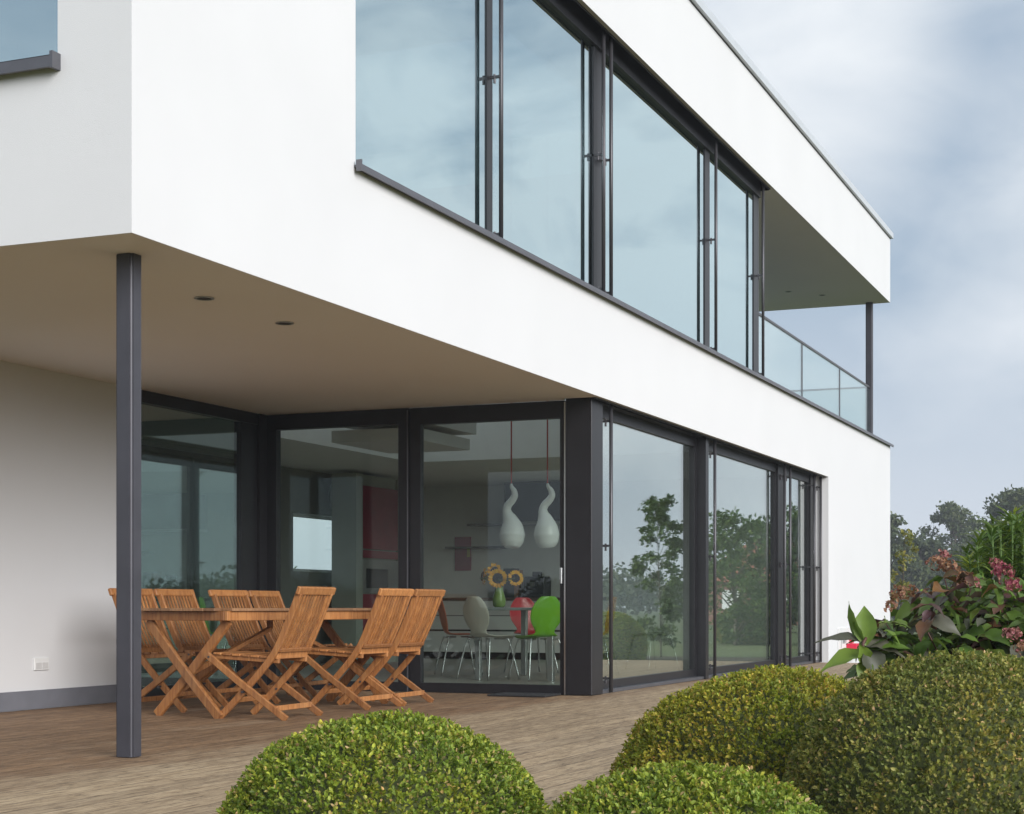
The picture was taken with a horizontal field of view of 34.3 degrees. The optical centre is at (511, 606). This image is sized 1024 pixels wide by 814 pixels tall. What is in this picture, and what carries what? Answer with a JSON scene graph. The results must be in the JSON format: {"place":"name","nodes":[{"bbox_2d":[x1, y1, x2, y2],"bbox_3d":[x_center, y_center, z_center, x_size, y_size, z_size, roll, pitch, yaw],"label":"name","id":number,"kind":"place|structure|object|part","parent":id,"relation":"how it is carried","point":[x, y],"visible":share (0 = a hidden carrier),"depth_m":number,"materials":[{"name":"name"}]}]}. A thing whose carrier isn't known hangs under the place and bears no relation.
{"place":"outdoors","nodes":[
{"label":"outdoors","id":0,"kind":"place"},
{"bbox_2d":[216,707,550,813],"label":"box ball","id":1,"kind":"object","parent":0,"point":[397,762],"visible":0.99,"depth_m":4.17,"materials":[{"name":"green plant"}]},
{"bbox_2d":[0,662,857,813],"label":"deck","id":2,"kind":"structure","parent":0,"point":[196,757],"depth_m":9.31,"materials":[{"name":"brown wood"}]},
{"bbox_2d":[108,588,228,712],"bbox_3d":[-2.520,0.316,12.253,0.733,0.910,0.544,0,0,23],"label":"folding chair","id":3,"kind":"object","parent":2,"relation":"on","point":[151,650],"visible":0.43,"depth_m":12.21,"materials":[{"name":"brown wood"}]},
{"bbox_2d":[153,589,271,706],"bbox_3d":[-2.295,0.316,12.744,0.733,0.910,0.544,0,0,22],"label":"folding chair","id":4,"kind":"object","parent":2,"relation":"on","point":[175,633],"visible":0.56,"depth_m":12.79,"materials":[{"name":"brown wood"}]},
{"bbox_2d":[208,590,314,703],"bbox_3d":[-1.986,0.316,13.332,0.733,0.910,0.544,0,0,25],"label":"folding chair","id":5,"kind":"object","parent":2,"relation":"on","point":[215,595],"visible":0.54,"depth_m":13.43,"materials":[{"name":"brown wood"}]},
{"bbox_2d":[205,586,335,720],"bbox_3d":[-1.659,0.316,11.443,0.733,0.910,0.544,0,0,21],"label":"folding chair","id":6,"kind":"object","parent":2,"relation":"on","point":[295,652],"visible":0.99,"depth_m":11.31,"materials":[{"name":"brown wood"}]},
{"bbox_2d":[141,608,403,718],"bbox_3d":[-1.737,0.391,12.340,0.856,0.766,2.250,0,0,30],"label":"garden table","id":7,"kind":"object","parent":2,"relation":"on","point":[225,616],"visible":0.69,"depth_m":11.51,"materials":[{"name":"brown wood"}]},
{"bbox_2d":[248,590,352,696],"bbox_3d":[-1.778,0.316,13.991,0.733,0.910,0.544,0,0,20],"label":"folding chair","id":8,"kind":"object","parent":2,"relation":"on","point":[307,683],"visible":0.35,"depth_m":13.99,"materials":[{"name":"brown wood"}]},
{"bbox_2d":[307,588,414,709],"bbox_3d":[-1.183,0.316,12.565,0.733,0.910,0.544,0,0,24],"label":"folding chair","id":9,"kind":"object","parent":2,"relation":"on","point":[384,637],"visible":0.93,"depth_m":12.43,"materials":[{"name":"brown wood"}]},
{"bbox_2d":[340,589,445,705],"bbox_3d":[-0.963,0.316,13.070,0.733,0.910,0.544,0,0,22],"label":"folding chair","id":10,"kind":"object","parent":2,"relation":"on","point":[414,630],"visible":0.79,"depth_m":12.97,"materials":[{"name":"brown wood"}]},
{"bbox_2d":[487,692,560,696],"bbox_3d":[0.105,0.749,14.186,0.530,0.014,0.380,0,0,23],"label":"doormat","id":11,"kind":"object","parent":2,"relation":"on","point":[515,694],"visible":1,"depth_m":14.08,"materials":[{"name":"black rubber"}]},
{"bbox_2d":[0,0,893,756],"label":"house","id":12,"kind":"structure","parent":0,"point":[254,254],"depth_m":13.52,"materials":[{"name":"paint"}]},
{"bbox_2d":[0,0,57,62],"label":"window","id":13,"kind":"structure","parent":12,"relation":"in","point":[28,28],"depth_m":8.27,"materials":[{"name":"glass"}]},
{"bbox_2d":[141,390,409,696],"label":"window","id":14,"kind":"structure","parent":12,"relation":"in","point":[257,437],"depth_m":15.12,"materials":[{"name":"metal"}]},
{"bbox_2d":[293,513,331,572],"bbox_3d":[-2.638,-0.840,22.180,0.060,0.760,1.650,0,0,23],"label":"window","id":15,"kind":"structure","parent":12,"relation":"in","point":[294,514],"depth_m":22.07,"materials":[{"name":"clear glass"}]},
{"bbox_2d":[328,483,331,508],"bbox_3d":[-2.356,-1.490,22.415,0.034,0.450,0.450,0,0,23],"label":"wall clock","id":16,"kind":"object","parent":12,"relation":"attached to","point":[330,495],"depth_m":22.23,"materials":[{"name":"metal"}]},
{"bbox_2d":[332,473,397,663],"bbox_3d":[-1.938,-0.500,22.301,0.360,2.500,1.350,0,0,23],"label":"tall cabinet","id":17,"kind":"object","parent":12,"relation":"on","point":[364,538],"visible":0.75,"depth_m":21.75,"materials":[{"name":"metal"}]},
{"bbox_3d":[-1.800,-0.380,22.206,0.005,0.260,0.620,0,0,23],"label":"oven door","id":18,"kind":"part","parent":17,"relation":"part of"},
{"bbox_3d":[-1.785,-1.125,22.298,0.035,0.950,1.060,0,0,23],"label":"cabinet door","id":19,"kind":"part","parent":17,"relation":"part of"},
{"bbox_3d":[-1.785,0.230,22.298,0.035,0.800,1.060,0,0,23],"label":"cabinet door","id":20,"kind":"part","parent":17,"relation":"part of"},
{"bbox_2d":[331,404,476,453],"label":"staircase","id":21,"kind":"structure","parent":12,"relation":"attached to","point":[437,438],"depth_m":17.26,"materials":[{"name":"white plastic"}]},
{"bbox_2d":[434,600,483,675],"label":"dining chair","id":22,"kind":"object","parent":12,"relation":"on","point":[442,616],"visible":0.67,"depth_m":17.95,"materials":[{"name":"white paint"}]},
{"bbox_2d":[455,537,470,570],"bbox_3d":[-0.727,-0.790,24.648,0.260,0.500,0.024,0,0,23],"label":"poster","id":23,"kind":"object","parent":12,"relation":"attached to","point":[462,559],"visible":1,"depth_m":24.64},
{"bbox_2d":[445,546,504,548],"bbox_3d":[-0.507,-0.874,24.436,0.950,0.028,0.241,0,0,23],"label":"wall shelf","id":24,"kind":"object","parent":12,"relation":"attached to","point":[486,547],"depth_m":24.39,"materials":[{"name":"metal"}]},
{"bbox_2d":[407,400,565,694],"bbox_3d":[-0.224,-0.511,14.592,1.515,2.536,0.102,0,0,23],"label":"door","id":25,"kind":"structure","parent":12,"relation":"in","point":[544,410],"depth_m":14.65,"materials":[{"name":"metal"}]},
{"bbox_2d":[456,596,519,680],"bbox_3d":[-0.246,0.314,16.905,0.468,0.846,0.477,0,0,44],"label":"dining chair","id":26,"kind":"object","parent":12,"relation":"on","point":[475,613],"visible":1,"depth_m":16.76,"materials":[{"name":"beige paint"}]},
{"bbox_2d":[466,523,531,526],"bbox_3d":[-0.068,-1.204,24.254,1.200,0.028,0.241,0,0,23],"label":"wall shelf","id":27,"kind":"object","parent":12,"relation":"attached to","point":[481,525],"depth_m":24.26,"materials":[{"name":"metal"}]},
{"bbox_2d":[499,421,524,548],"bbox_3d":[0.003,-2.858,17.398,0.270,4.494,0.269,0,0,23],"label":"pendant lamp","id":28,"kind":"object","parent":12,"relation":"hanging from","point":[512,534],"visible":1,"depth_m":17.32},
{"bbox_2d":[475,607,554,680],"bbox_3d":[0.265,0.378,17.508,0.900,0.745,1.400,0,0,23],"label":"dining table","id":29,"kind":"object","parent":12,"relation":"on","point":[524,653],"visible":0.58,"depth_m":17.05,"materials":[{"name":"metal"}]},
{"bbox_2d":[492,587,505,606],"bbox_3d":[-0.133,-0.103,17.175,0.140,0.215,0.140,0,0,23],"label":"vase","id":30,"kind":"object","parent":29,"relation":"on","point":[499,599],"visible":0.88,"depth_m":17.13,"materials":[{"name":"green ceramic"}]},
{"bbox_2d":[480,569,495,586],"bbox_3d":[-0.232,-0.239,17.219,0.269,0.341,0.176,0,0,-21],"label":"sunflower","id":31,"kind":"object","parent":30,"relation":"in","point":[483,577],"visible":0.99,"depth_m":17.17,"materials":[{"name":"green plant"}]},
{"bbox_2d":[487,563,499,577],"bbox_3d":[-0.186,-0.265,17.207,0.189,0.391,0.163,0,0,13],"label":"sunflower","id":32,"kind":"object","parent":30,"relation":"in","point":[489,569],"visible":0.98,"depth_m":17.25,"materials":[{"name":"yellow plant"}]},
{"bbox_2d":[488,569,507,587],"bbox_3d":[-0.126,-0.235,17.147,0.201,0.331,0.213,0,0,23],"label":"sunflower","id":33,"kind":"object","parent":30,"relation":"in","point":[496,577],"visible":1,"depth_m":17.10,"materials":[{"name":"yellow plant"}]},
{"bbox_2d":[501,570,523,586],"bbox_3d":[-0.022,-0.226,17.114,0.278,0.314,0.183,0,0,40],"label":"sunflower","id":34,"kind":"object","parent":30,"relation":"in","point":[515,577],"visible":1,"depth_m":17.07,"materials":[{"name":"yellow plant"}]},
{"bbox_2d":[424,597,608,659],"bbox_3d":[-0.055,0.307,24.038,3.070,0.885,0.620,0,0,23],"label":"kitchen counter","id":35,"kind":"object","parent":12,"relation":"on","point":[500,622],"visible":0.18,"depth_m":23.88,"materials":[{"name":"white plastic"}]},
{"bbox_2d":[502,481,559,525],"bbox_3d":[0.410,-1.485,23.867,0.980,0.590,0.560,0,0,23],"label":"cooker hood","id":36,"kind":"object","parent":12,"relation":"attached to","point":[532,497],"visible":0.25,"depth_m":23.65,"materials":[{"name":"metal"}]},
{"bbox_2d":[504,597,558,672],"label":"dining chair","id":37,"kind":"object","parent":12,"relation":"on","point":[515,616],"visible":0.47,"depth_m":18.74,"materials":[{"name":"red paint"}]},
{"bbox_2d":[508,596,559,680],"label":"dining chair","id":38,"kind":"object","parent":12,"relation":"on","point":[545,616],"visible":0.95,"depth_m":16.61,"materials":[{"name":"green paint"}]},
{"bbox_2d":[534,420,558,547],"bbox_3d":[0.361,-2.858,17.296,0.269,4.494,0.269,0,0,23],"label":"pendant lamp","id":39,"kind":"object","parent":12,"relation":"hanging from","point":[546,533],"visible":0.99,"depth_m":17.23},
{"bbox_2d":[356,0,764,376],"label":"window","id":40,"kind":"structure","parent":12,"relation":"in","point":[526,121],"depth_m":13.90,"materials":[{"name":"glass"}]},
{"bbox_2d":[603,597,619,675],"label":"dining chair","id":41,"kind":"object","parent":12,"relation":"on","point":[606,632],"visible":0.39,"depth_m":17.44,"materials":[{"name":"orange paint"}]},
{"bbox_2d":[625,606,656,670],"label":"dining chair","id":42,"kind":"object","parent":12,"relation":"on","point":[637,633],"visible":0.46,"depth_m":19.57,"materials":[{"name":"white paint"}]},
{"bbox_2d":[603,402,821,691],"bbox_3d":[2.426,-0.573,18.634,0.222,2.660,8.997,0,0,23],"label":"window","id":43,"kind":"structure","parent":12,"relation":"in","point":[737,568],"depth_m":18.55,"materials":[{"name":"glass"}]},
{"bbox_2d":[838,628,858,649],"bbox_3d":[4.857,0.510,23.772,0.160,0.420,1.070,0,0,23],"label":"wall box","id":44,"kind":"object","parent":12,"relation":"attached to","point":[843,644],"visible":0.45,"depth_m":23.73,"materials":[{"name":"white plastic"}]},
{"bbox_2d":[503,568,522,597],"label":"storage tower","id":45,"kind":"structure","parent":0,"point":[511,590],"depth_m":24.00,"materials":[{"name":"grey wood"}]},
{"bbox_2d":[522,572,550,597],"bbox_3d":[0.347,-0.322,23.871,0.320,0.370,0.400,0,0,23],"label":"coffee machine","id":46,"kind":"object","parent":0,"point":[537,584],"visible":0.84,"depth_m":23.80,"materials":[{"name":"metal"}]},
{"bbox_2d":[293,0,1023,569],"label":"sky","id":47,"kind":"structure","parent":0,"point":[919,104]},
{"bbox_2d":[541,759,827,813],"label":"box ball","id":48,"kind":"object","parent":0,"point":[679,787],"visible":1,"depth_m":3.63,"materials":[{"name":"green plant"}]},
{"bbox_2d":[608,663,857,800],"bbox_3d":[0.856,0.548,5.500,1.174,0.723,1.150,0,0,23],"label":"box ball","id":49,"kind":"object","parent":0,"point":[757,718],"visible":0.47,"depth_m":5.25,"materials":[{"name":"green plant"}]},
{"bbox_2d":[778,648,1023,813],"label":"box ball","id":50,"kind":"object","parent":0,"point":[941,732],"visible":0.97,"depth_m":4.46,"materials":[{"name":"green plant"}]},
{"bbox_2d":[814,549,1023,680],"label":"hydrangea","id":51,"kind":"object","parent":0,"point":[967,612],"visible":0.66,"depth_m":6.43,"materials":[{"name":"green plant"}]},
{"bbox_2d":[943,505,1023,607],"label":"narrow leaved shrub","id":52,"kind":"object","parent":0,"point":[990,546],"visible":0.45,"depth_m":7.71,"materials":[{"name":"green plant"}]},
{"label":"lawn","id":53,"kind":"structure","parent":0,"visible":0},
{"bbox_2d":[890,528,918,609],"bbox_3d":[7.005,-0.249,29.955,0.717,2.338,0.659,0,0,-1],"label":"sapling","id":54,"kind":"object","parent":53,"relation":"on","point":[909,538],"visible":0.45,"depth_m":29.90,"materials":[{"name":"green plant"}]},
{"bbox_2d":[890,511,931,618],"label":"poplar tree","id":55,"kind":"object","parent":53,"relation":"on","point":[918,577],"visible":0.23,"depth_m":99.14,"materials":[{"name":"green plant"}]},
{"bbox_2d":[891,531,950,597],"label":"poplar tree","id":56,"kind":"object","parent":53,"relation":"on","point":[929,547],"visible":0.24,"depth_m":103.32,"materials":[{"name":"green plant"}]},
{"bbox_2d":[917,500,988,590],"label":"oak tree","id":57,"kind":"object","parent":53,"relation":"on","point":[952,514],"visible":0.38,"depth_m":117.08,"materials":[{"name":"green plant"}]},
{"bbox_2d":[935,538,1003,584],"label":"oak tree","id":58,"kind":"object","parent":53,"relation":"on","point":[958,548],"visible":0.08,"depth_m":107.19,"materials":[{"name":"green plant"}]},
{"bbox_2d":[981,484,1023,589],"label":"oak tree","id":59,"kind":"object","parent":53,"relation":"on","point":[1010,500],"visible":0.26,"depth_m":99.63,"materials":[{"name":"green plant"}]}
]}

